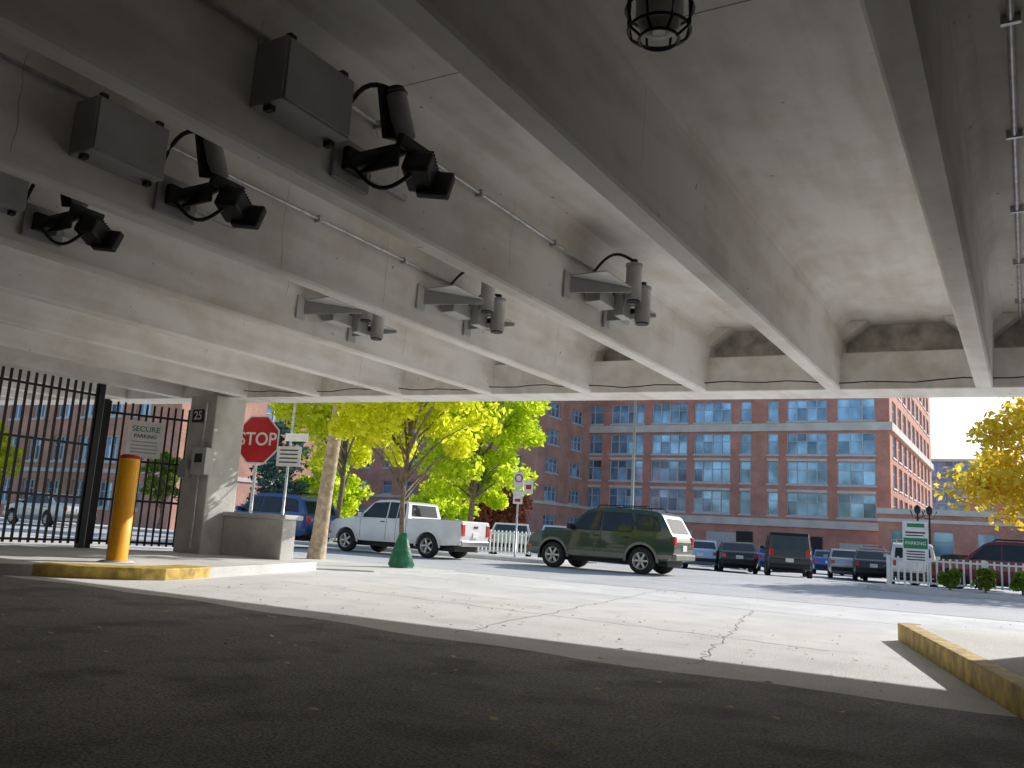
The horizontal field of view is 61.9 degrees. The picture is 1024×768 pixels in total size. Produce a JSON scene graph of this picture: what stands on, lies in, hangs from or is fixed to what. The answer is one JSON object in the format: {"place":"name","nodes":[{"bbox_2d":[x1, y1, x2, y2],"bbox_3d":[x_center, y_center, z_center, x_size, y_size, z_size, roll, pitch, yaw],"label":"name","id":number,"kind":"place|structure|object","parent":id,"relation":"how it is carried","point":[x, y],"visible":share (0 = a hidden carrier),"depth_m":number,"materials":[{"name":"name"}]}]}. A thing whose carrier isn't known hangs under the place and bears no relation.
{"place":"outdoors","nodes":[
{"label":"outdoors","id":0,"kind":"place"},
{"bbox_2d":[0,366,106,547],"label":"security fence","id":1,"kind":"object","parent":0,"point":[85,497],"visible":0.97,"depth_m":15.77,"materials":[{"name":"black metal"}]},
{"bbox_2d":[0,530,454,571],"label":"sidewalk","id":2,"kind":"structure","parent":0,"point":[330,564],"depth_m":18.27,"materials":[{"name":"concrete"}]},
{"bbox_2d":[240,415,279,517],"bbox_3d":[-5.490,2.178,18.099,1.035,3.037,0.080,0,-10,17],"label":"stop sign","id":3,"kind":"object","parent":2,"relation":"on","point":[260,440],"visible":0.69,"depth_m":18.21,"materials":[{"name":"red metal"}]},
{"bbox_2d":[276,403,307,519],"bbox_3d":[-4.978,2.054,19.142,0.780,3.701,0.074,0,-11,21],"label":"street sign","id":4,"kind":"object","parent":2,"relation":"on","point":[288,456],"visible":0.8,"depth_m":19.21,"materials":[{"name":"white metal"}]},
{"bbox_2d":[306,405,342,558],"bbox_3d":[-4.271,0.711,20.730,0.859,7.027,0.460,-3,-12,31],"label":"utility pole","id":5,"kind":"object","parent":2,"relation":"on","point":[317,548],"visible":0.61,"depth_m":20.30,"materials":[{"name":"brown wood"}]},
{"bbox_2d":[388,533,413,567],"bbox_3d":[-2.386,3.603,18.515,0.526,0.740,0.596,11,-12,-35],"label":"tree watering bag","id":6,"kind":"object","parent":2,"relation":"on","point":[401,556],"visible":1,"depth_m":18.35,"materials":[{"name":"green plastic"}]},
{"bbox_2d":[321,401,505,534],"bbox_3d":[-2.160,1.179,19.025,3.975,5.939,3.716,-3,-12,31],"label":"tree","id":7,"kind":"object","parent":2,"relation":"on","point":[393,415],"visible":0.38,"depth_m":18.71,"materials":[{"name":"yellow plant"}]},
{"bbox_2d":[0,517,570,564],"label":"road","id":8,"kind":"structure","parent":0,"point":[476,555],"depth_m":30.17,"materials":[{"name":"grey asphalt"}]},
{"bbox_2d":[329,530,537,555],"bbox_3d":[-3.677,5.725,31.905,12.700,0.920,0.100,-3,-12,31],"label":"white fence","id":9,"kind":"object","parent":8,"relation":"on","point":[505,551],"visible":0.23,"depth_m":29.80,"materials":[{"name":"paint"}]},
{"bbox_2d":[513,469,532,556],"bbox_3d":[0.331,4.295,28.354,0.660,2.900,0.087,1,-10,16],"label":"parking sign","id":10,"kind":"object","parent":8,"relation":"on","point":[518,483],"visible":1,"depth_m":28.47,"materials":[{"name":"white metal"}]},
{"bbox_2d":[0,575,1023,767],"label":"garage floor","id":11,"kind":"structure","parent":0,"point":[149,693],"depth_m":4.45,"materials":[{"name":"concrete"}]},
{"bbox_2d":[0,0,1023,553],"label":"parking garage","id":12,"kind":"structure","parent":11,"relation":"on","point":[804,194],"depth_m":7.07,"materials":[{"name":"concrete"}]},
{"bbox_2d":[0,171,29,215],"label":"electrical box","id":13,"kind":"object","parent":12,"relation":"attached to","point":[13,193],"visible":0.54,"depth_m":7.12,"materials":[{"name":"grey metal"}]},
{"bbox_2d":[0,52,89,98],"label":"electrical conduit","id":14,"kind":"object","parent":12,"relation":"attached to","point":[39,74],"visible":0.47,"depth_m":5.73,"materials":[{"name":"grey metal"}]},
{"bbox_2d":[20,184,123,251],"bbox_3d":[-3.816,-1.529,7.612,0.607,0.704,0.817,-3,-12,31],"label":"ceiling camera","id":15,"kind":"object","parent":12,"relation":"attached to","point":[49,227],"visible":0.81,"depth_m":7.47,"materials":[{"name":"black metal"}]},
{"bbox_2d":[68,92,168,187],"bbox_3d":[-2.806,-1.741,6.128,0.276,0.475,0.580,-3,-12,31],"label":"electrical box","id":16,"kind":"object","parent":12,"relation":"attached to","point":[110,136],"visible":1,"depth_m":5.99,"materials":[{"name":"grey metal"}]},
{"bbox_2d":[177,403,214,547],"bbox_3d":[-6.271,1.772,16.777,0.830,2.850,0.213,-3,-12,31],"label":"electrical box","id":17,"kind":"object","parent":12,"relation":"attached to","point":[200,463],"visible":1,"depth_m":16.66,"materials":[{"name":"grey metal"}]},
{"bbox_2d":[192,409,204,421],"bbox_3d":[-6.299,0.639,17.138,0.340,0.260,0.020,-3,-12,31],"label":"number sign","id":18,"kind":"object","parent":12,"relation":"attached to","point":[198,415],"visible":1,"depth_m":17.13,"materials":[{"name":"plastic"}]},
{"bbox_2d":[153,130,266,229],"bbox_3d":[-2.273,-1.560,6.685,0.607,0.704,0.817,-3,-12,31],"label":"ceiling camera","id":19,"kind":"object","parent":12,"relation":"attached to","point":[180,200],"visible":0.84,"depth_m":6.54,"materials":[{"name":"black metal"}]},
{"bbox_2d":[206,0,271,41],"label":"electrical conduit","id":20,"kind":"object","parent":12,"relation":"attached to","point":[238,19],"visible":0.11,"depth_m":4.88,"materials":[{"name":"grey metal"}]},
{"bbox_2d":[249,32,353,148],"bbox_3d":[-1.263,-1.772,5.201,0.276,0.475,0.580,-3,-12,31],"label":"electrical box","id":21,"kind":"object","parent":12,"relation":"attached to","point":[301,91],"visible":1,"depth_m":5.04,"materials":[{"name":"grey metal"}]},
{"bbox_2d":[167,144,462,288],"bbox_3d":[-1.666,-1.491,8.213,0.070,0.060,4.200,-3,-12,31],"label":"electrical conduit","id":22,"kind":"object","parent":12,"relation":"attached to","point":[319,219],"visible":0.77,"depth_m":7.95,"materials":[{"name":"grey metal"}]},
{"bbox_2d":[295,295,396,343],"bbox_3d":[-1.955,-0.926,10.775,0.508,0.702,1.580,-3,-12,31],"label":"ceiling camera","id":23,"kind":"object","parent":12,"relation":"attached to","point":[354,320],"visible":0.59,"depth_m":10.60,"materials":[{"name":"grey metal"}]},
{"bbox_2d":[329,82,454,201],"bbox_3d":[-0.731,-1.591,5.757,0.607,0.704,0.817,-3,-12,31],"label":"ceiling camera","id":24,"kind":"object","parent":12,"relation":"attached to","point":[353,165],"visible":0.91,"depth_m":5.61,"materials":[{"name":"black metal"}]},
{"bbox_2d":[416,272,514,336],"bbox_3d":[-0.413,-0.957,9.848,0.508,0.702,1.580,-3,-12,31],"label":"ceiling camera","id":25,"kind":"object","parent":12,"relation":"attached to","point":[472,310],"visible":0.83,"depth_m":9.71,"materials":[{"name":"grey metal"}]},
{"bbox_2d":[352,104,593,270],"bbox_3d":[-0.123,-1.522,7.285,0.070,0.060,4.200,-3,-12,31],"label":"electrical conduit","id":26,"kind":"object","parent":12,"relation":"attached to","point":[479,192],"visible":0.77,"depth_m":7.14,"materials":[{"name":"grey metal"}]},
{"bbox_2d":[563,253,655,329],"bbox_3d":[1.130,-0.988,8.920,0.508,0.702,1.580,-3,-12,31],"label":"ceiling camera","id":27,"kind":"object","parent":12,"relation":"attached to","point":[611,296],"visible":1,"depth_m":8.79,"materials":[{"name":"grey metal"}]},
{"bbox_2d":[214,376,1023,392],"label":"hanging cable","id":28,"kind":"object","parent":12,"relation":"attached to","point":[676,384],"visible":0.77,"depth_m":11.95,"materials":[{"name":"black metal"}]},
{"bbox_2d":[625,0,695,51],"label":"caged ceiling lamp","id":29,"kind":"object","parent":12,"relation":"attached to","point":[658,19],"visible":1,"depth_m":3.69,"materials":[{"name":"black metal"}]},
{"bbox_2d":[1000,0,1023,320],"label":"electrical conduit","id":30,"kind":"object","parent":12,"relation":"attached to","point":[1010,18],"visible":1,"depth_m":5.94,"materials":[{"name":"grey metal"}]},
{"bbox_2d":[0,521,1023,621],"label":"road","id":31,"kind":"structure","parent":0,"point":[871,599],"depth_m":19.72,"materials":[{"name":"grey asphalt"}]},
{"bbox_2d":[2,492,96,526],"bbox_3d":[-20.673,5.619,38.180,4.761,1.450,2.167,-3,-12,31],"label":"parked car","id":32,"kind":"object","parent":31,"relation":"on","point":[37,507],"visible":0.45,"depth_m":37.17,"materials":[{"name":"silver paint"}]},
{"bbox_2d":[234,490,337,541],"bbox_3d":[-8.254,4.686,29.787,4.620,1.853,2.186,-3,-12,31],"label":"suv","id":33,"kind":"object","parent":31,"relation":"on","point":[295,505],"visible":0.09,"depth_m":28.62,"materials":[{"name":"blue paint"}]},
{"bbox_2d":[328,500,489,557],"bbox_3d":[-3.368,4.653,27.548,5.302,1.720,2.225,-3,-12,31],"label":"pickup truck","id":34,"kind":"object","parent":31,"relation":"on","point":[429,531],"visible":0.97,"depth_m":26.77,"materials":[{"name":"white paint"}]},
{"bbox_2d":[526,504,694,574],"bbox_3d":[2.812,4.441,24.623,4.620,1.853,2.186,-3,-12,31],"label":"suv","id":35,"kind":"object","parent":31,"relation":"on","point":[639,541],"visible":1,"depth_m":23.71,"materials":[{"name":"green paint"}]},
{"bbox_2d":[2,570,1023,716],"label":"driveway","id":36,"kind":"structure","parent":0,"point":[876,644],"depth_m":9.32,"materials":[{"name":"concrete"}]},
{"bbox_2d":[31,562,212,579],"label":"yellow kerb","id":37,"kind":"structure","parent":36,"relation":"on","point":[122,572],"depth_m":11.23,"materials":[{"name":"paint"}]},
{"bbox_2d":[0,533,316,580],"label":"traffic island","id":38,"kind":"structure","parent":36,"relation":"on","point":[21,558],"depth_m":14.07,"materials":[{"name":"concrete"}]},
{"bbox_2d":[97,454,140,562],"bbox_3d":[-5.681,1.813,12.478,0.520,1.560,0.520,-3,-12,31],"label":"bollard","id":39,"kind":"object","parent":38,"relation":"on","point":[123,510],"visible":1,"depth_m":12.37,"materials":[{"name":"metal"}]},
{"bbox_2d":[84,399,189,547],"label":"security gate","id":40,"kind":"structure","parent":38,"relation":"on","point":[98,471],"depth_m":16.80,"materials":[{"name":"black metal"}]},
{"bbox_2d":[125,420,163,458],"bbox_3d":[-7.290,1.105,16.943,0.640,0.720,0.026,9,-11,-28],"label":"security sign","id":41,"kind":"object","parent":40,"relation":"attached to","point":[144,439],"visible":1,"depth_m":16.94,"materials":[{"name":"white metal"}]},
{"bbox_2d":[220,511,302,559],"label":"wall","id":42,"kind":"structure","parent":38,"relation":"on","point":[259,535],"depth_m":16.40,"materials":[{"name":"concrete"}]},
{"bbox_2d":[1,551,1018,763],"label":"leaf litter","id":43,"kind":"object","parent":36,"relation":"on","point":[557,743],"visible":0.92,"depth_m":5.91,"materials":[{"name":"brown plant"}]},
{"bbox_2d":[282,573,897,662],"bbox_3d":[0.772,3.122,12.379,7.704,0.001,10.497,10,-12,-33],"label":"pavement crack","id":44,"kind":"object","parent":36,"relation":"on","point":[610,622],"visible":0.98,"depth_m":10.11,"materials":[{"name":"grey concrete"}]},
{"bbox_2d":[898,623,1023,719],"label":"yellow kerb","id":45,"kind":"structure","parent":36,"relation":"on","point":[1000,685],"depth_m":6.26,"materials":[{"name":"paint"}]},
{"bbox_2d":[900,625,1023,716],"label":"traffic island","id":46,"kind":"structure","parent":36,"relation":"on","point":[1004,650],"depth_m":7.61,"materials":[{"name":"concrete"}]},
{"bbox_2d":[329,538,1021,593],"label":"parking lot","id":47,"kind":"structure","parent":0,"point":[820,578],"depth_m":30.65,"materials":[{"name":"grey asphalt"}]},
{"bbox_2d":[139,450,182,528],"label":"tree","id":48,"kind":"object","parent":47,"relation":"on","point":[163,478],"visible":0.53,"depth_m":46.93,"materials":[{"name":"green plant"}]},
{"bbox_2d":[241,410,315,505],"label":"spruce tree","id":49,"kind":"object","parent":47,"relation":"on","point":[270,474],"visible":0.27,"depth_m":50.91,"materials":[{"name":"green plant"}]},
{"bbox_2d":[269,403,381,541],"bbox_3d":[-7.575,2.118,36.867,5.920,9.646,6.116,6,-10,-15],"label":"tree","id":50,"kind":"object","parent":47,"relation":"on","point":[353,453],"visible":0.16,"depth_m":35.75,"materials":[{"name":"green plant"}]},
{"bbox_2d":[295,458,373,517],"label":"tree","id":51,"kind":"object","parent":47,"relation":"on","point":[354,493],"visible":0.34,"depth_m":52.48,"materials":[{"name":"green plant"}]},
{"bbox_2d":[408,484,480,520],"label":"tree","id":52,"kind":"object","parent":47,"relation":"on","point":[451,509],"visible":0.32,"depth_m":51.58,"materials":[{"name":"green plant"}]},
{"bbox_2d":[412,401,551,552],"bbox_3d":[-1.189,1.990,32.802,5.409,9.244,6.083,10,-12,-33],"label":"tree","id":53,"kind":"object","parent":47,"relation":"on","point":[481,481],"visible":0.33,"depth_m":32.46,"materials":[{"name":"green plant"}]},
{"bbox_2d":[464,487,533,540],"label":"tree","id":54,"kind":"object","parent":47,"relation":"on","point":[492,517],"visible":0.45,"depth_m":66.00,"materials":[{"name":"red plant"}]},
{"bbox_2d":[489,522,532,556],"bbox_3d":[-0.019,6.888,37.754,2.167,1.450,4.761,3,-10,3],"label":"parked car","id":55,"kind":"object","parent":47,"relation":"on","point":[507,527],"visible":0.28,"depth_m":36.08,"materials":[{"name":"white paint"}]},
{"bbox_2d":[11,525,1022,609],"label":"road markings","id":56,"kind":"object","parent":47,"relation":"on","point":[721,584],"visible":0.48,"depth_m":22.52,"materials":[{"name":"paint"}]},
{"bbox_2d":[542,525,566,529],"bbox_3d":[2.041,6.796,36.526,2.167,1.450,4.761,3,-10,3],"label":"parked car","id":57,"kind":"object","parent":47,"relation":"on","point":[551,527],"visible":0.01,"depth_m":35.59,"materials":[{"name":"blue paint"}]},
{"bbox_2d":[628,400,636,564],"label":"street lamp","id":58,"kind":"object","parent":47,"relation":"on","point":[633,462],"visible":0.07,"depth_m":42.97,"materials":[{"name":"grey metal"}]},
{"bbox_2d":[682,540,717,570],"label":"parked car","id":59,"kind":"object","parent":47,"relation":"on","point":[705,552],"visible":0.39,"depth_m":41.32,"materials":[{"name":"blue paint"}]},
{"bbox_2d":[718,541,758,573],"bbox_3d":[10.907,8.407,41.509,2.167,1.450,4.761,1,-10,11],"label":"parked car","id":60,"kind":"object","parent":47,"relation":"on","point":[732,554],"visible":0.83,"depth_m":39.46,"materials":[{"name":"black paint"}]},
{"bbox_2d":[757,545,786,572],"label":"parked car","id":61,"kind":"object","parent":47,"relation":"on","point":[761,557],"visible":0.09,"depth_m":48.52,"materials":[{"name":"blue paint"}]},
{"bbox_2d":[760,532,812,578],"bbox_3d":[12.223,7.586,37.917,2.283,1.920,5.037,1,-10,16],"label":"parked van","id":62,"kind":"object","parent":47,"relation":"on","point":[788,552],"visible":0.99,"depth_m":35.69,"materials":[{"name":"black paint"}]},
{"bbox_2d":[812,550,843,575],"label":"parked car","id":63,"kind":"object","parent":47,"relation":"on","point":[819,561],"visible":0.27,"depth_m":50.60,"materials":[{"name":"blue paint"}]},
{"bbox_2d":[824,548,867,580],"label":"parked car","id":64,"kind":"object","parent":47,"relation":"on","point":[839,561],"visible":0.62,"depth_m":40.85,"materials":[{"name":"silver paint"}]},
{"bbox_2d":[852,549,889,580],"bbox_3d":[16.989,8.554,40.171,2.167,1.450,4.761,-1,-11,22],"label":"parked car","id":65,"kind":"object","parent":47,"relation":"on","point":[869,563],"visible":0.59,"depth_m":38.32,"materials":[{"name":"black paint"}]},
{"bbox_2d":[858,546,886,578],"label":"parked suv","id":66,"kind":"object","parent":47,"relation":"on","point":[867,548],"visible":0.04,"depth_m":50.81,"materials":[{"name":"black paint"}]},
{"bbox_2d":[884,540,939,586],"bbox_3d":[16.770,7.531,35.780,2.186,1.853,4.620,-1,-11,24],"label":"parked suv","id":67,"kind":"object","parent":47,"relation":"on","point":[896,549],"visible":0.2,"depth_m":33.90,"materials":[{"name":"white paint"}]},
{"bbox_2d":[910,505,924,520],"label":"street lamp","id":68,"kind":"object","parent":47,"relation":"on","point":[917,509],"visible":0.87,"depth_m":62.91,"materials":[{"name":"black metal"}]},
{"bbox_2d":[921,506,936,543],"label":"street lamp","id":69,"kind":"object","parent":47,"relation":"on","point":[929,509],"visible":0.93,"depth_m":63.34,"materials":[{"name":"black metal"}]},
{"bbox_2d":[910,554,987,590],"bbox_3d":[19.319,8.241,37.645,4.761,1.450,2.167,-1,-11,25],"label":"parked car","id":70,"kind":"object","parent":47,"relation":"on","point":[949,556],"visible":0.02,"depth_m":37.08,"materials":[{"name":"black paint"}]},
{"bbox_2d":[925,539,1023,588],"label":"parked suv","id":71,"kind":"object","parent":47,"relation":"on","point":[1006,553],"visible":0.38,"depth_m":29.34,"materials":[{"name":"black paint"}]},
{"bbox_2d":[932,397,1023,530],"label":"tree","id":72,"kind":"object","parent":47,"relation":"on","point":[996,478],"visible":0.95,"depth_m":30.41,"materials":[{"name":"yellow plant"}]},
{"bbox_2d":[456,571,1015,621],"bbox_3d":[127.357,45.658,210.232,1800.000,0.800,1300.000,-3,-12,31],"label":"ground","id":73,"kind":"structure","parent":0,"point":[757,598],"depth_m":15.50,"materials":[{"name":"grey concrete"}]},
{"bbox_2d":[0,418,25,483],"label":"tree","id":74,"kind":"object","parent":73,"relation":"on","point":[11,453],"visible":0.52,"depth_m":60.80,"materials":[{"name":"green plant"}]},
{"bbox_2d":[0,403,319,529],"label":"brick building","id":75,"kind":"structure","parent":73,"relation":"on","point":[243,490],"depth_m":66.70,"materials":[{"name":"red brick"}]},
{"bbox_2d":[0,404,280,507],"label":"windows","id":76,"kind":"structure","parent":75,"relation":"attached to","point":[269,410],"depth_m":67.26,"materials":[{"name":"blue glass"}]},
{"bbox_2d":[0,404,282,511],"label":"window frames","id":77,"kind":"structure","parent":75,"relation":"attached to","point":[83,460],"depth_m":68.47,"materials":[{"name":"grey metal"}]},
{"bbox_2d":[1,467,310,488],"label":"stone band","id":78,"kind":"object","parent":75,"relation":"attached to","point":[114,470],"visible":0.21,"depth_m":66.68,"materials":[{"name":"stone"}]},
{"bbox_2d":[313,400,591,541],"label":"walls","id":79,"kind":"structure","parent":73,"relation":"on","point":[534,459],"depth_m":100.28,"materials":[{"name":"red brick"}]},
{"bbox_2d":[320,401,583,524],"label":"window frames","id":80,"kind":"structure","parent":79,"relation":"attached to","point":[547,471],"depth_m":101.05,"materials":[{"name":"grey metal"}]},
{"bbox_2d":[323,401,581,524],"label":"windows","id":81,"kind":"structure","parent":79,"relation":"attached to","point":[387,489],"depth_m":101.57,"materials":[{"name":"blue glass"}]},
{"bbox_2d":[366,494,588,508],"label":"stone band","id":82,"kind":"object","parent":79,"relation":"attached to","point":[534,501],"visible":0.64,"depth_m":100.98,"materials":[{"name":"stone"}]},
{"bbox_2d":[587,398,931,549],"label":"walls","id":83,"kind":"structure","parent":73,"relation":"on","point":[886,494],"depth_m":94.87,"materials":[{"name":"red brick"}]},
{"bbox_2d":[588,457,875,493],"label":"spandrel stone","id":84,"kind":"object","parent":83,"relation":"attached to","point":[749,489],"visible":0.95,"depth_m":95.67,"materials":[{"name":"stone"}]},
{"bbox_2d":[588,399,924,517],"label":"windows","id":85,"kind":"structure","parent":83,"relation":"attached to","point":[856,468],"depth_m":96.26,"materials":[{"name":"blue glass"}]},
{"bbox_2d":[588,398,930,520],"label":"window frames","id":86,"kind":"structure","parent":83,"relation":"attached to","point":[767,483],"depth_m":96.73,"materials":[{"name":"grey metal"}]},
{"bbox_2d":[589,422,933,530],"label":"stone band","id":87,"kind":"object","parent":83,"relation":"attached to","point":[897,432],"visible":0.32,"depth_m":94.02,"materials":[{"name":"stone"}]},
{"bbox_2d":[688,530,878,549],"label":"garage door","id":88,"kind":"structure","parent":83,"relation":"attached to","point":[718,537],"depth_m":94.67,"materials":[{"name":"grey metal"}]},
{"bbox_2d":[736,531,821,558],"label":"entrance","id":89,"kind":"object","parent":73,"relation":"on","point":[747,536],"visible":0.25,"depth_m":93.28,"materials":[{"name":"brown brick"}]},
{"bbox_2d":[876,508,1023,556],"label":"brick annex","id":90,"kind":"object","parent":73,"relation":"on","point":[958,532],"visible":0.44,"depth_m":74.04,"materials":[{"name":"red brick"}]},
{"bbox_2d":[892,531,997,556],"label":"windows","id":91,"kind":"structure","parent":90,"relation":"in","point":[940,548],"depth_m":74.35,"materials":[{"name":"blue glass"}]},
{"bbox_2d":[891,530,1023,556],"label":"window frames","id":92,"kind":"structure","parent":90,"relation":"in","point":[891,530],"depth_m":74.39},
{"bbox_2d":[931,459,977,510],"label":"glass office tower","id":93,"kind":"structure","parent":73,"relation":"on","point":[939,465],"depth_m":160.59,"materials":[{"name":"glass"}]},
{"bbox_2d":[931,462,973,510],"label":"windows","id":94,"kind":"structure","parent":93,"relation":"in","point":[940,465],"depth_m":160.70,"materials":[{"name":"blue glass"}]},
{"bbox_2d":[932,462,973,506],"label":"window frames","id":95,"kind":"structure","parent":93,"relation":"in","point":[936,462],"depth_m":160.51,"materials":[{"name":"grey metal"}]},
{"bbox_2d":[962,493,1020,511],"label":"brick annex","id":96,"kind":"object","parent":73,"relation":"on","point":[973,504],"visible":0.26,"depth_m":87.21,"materials":[{"name":"red brick"}]},
{"bbox_2d":[867,583,1023,601],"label":"sidewalk","id":97,"kind":"structure","parent":0,"point":[954,592],"depth_m":21.49,"materials":[{"name":"concrete"}]},
{"bbox_2d":[902,521,928,587],"bbox_3d":[10.668,4.495,22.548,0.620,1.720,0.075,-1,-11,23],"label":"parking lot sign","id":98,"kind":"object","parent":97,"relation":"on","point":[915,542],"visible":1,"depth_m":22.57,"materials":[{"name":"white metal"}]},
{"bbox_2d":[886,555,985,587],"bbox_3d":[11.282,5.055,22.750,2.409,0.840,0.100,-4,-12,36],"label":"white fence","id":99,"kind":"object","parent":97,"relation":"on","point":[889,563],"visible":0.67,"depth_m":22.86,"materials":[{"name":"paint"}]},
{"bbox_2d":[936,566,962,589],"bbox_3d":[11.237,4.987,21.922,0.609,0.605,0.614,-3,-12,31],"label":"bush","id":100,"kind":"object","parent":97,"relation":"on","point":[950,579],"visible":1,"depth_m":21.80,"materials":[{"name":"green plant"}]},
{"bbox_2d":[971,567,999,592],"bbox_3d":[11.926,4.947,21.520,0.661,0.625,0.634,-3,-12,31],"label":"bush","id":101,"kind":"object","parent":97,"relation":"on","point":[986,580],"visible":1,"depth_m":21.38,"materials":[{"name":"green plant"}]},
{"bbox_2d":[981,560,1023,591],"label":"white fence","id":102,"kind":"object","parent":97,"relation":"on","point":[1001,565],"visible":0.61,"depth_m":21.85,"materials":[{"name":"paint"}]},
{"bbox_2d":[1009,570,1023,595],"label":"bush","id":103,"kind":"object","parent":97,"relation":"on","point":[1018,580],"visible":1,"depth_m":21.05,"materials":[{"name":"green plant"}]},
{"bbox_2d":[930,397,1023,477],"label":"sky","id":104,"kind":"structure","parent":0,"point":[950,418],"materials":[{"name":"white"}]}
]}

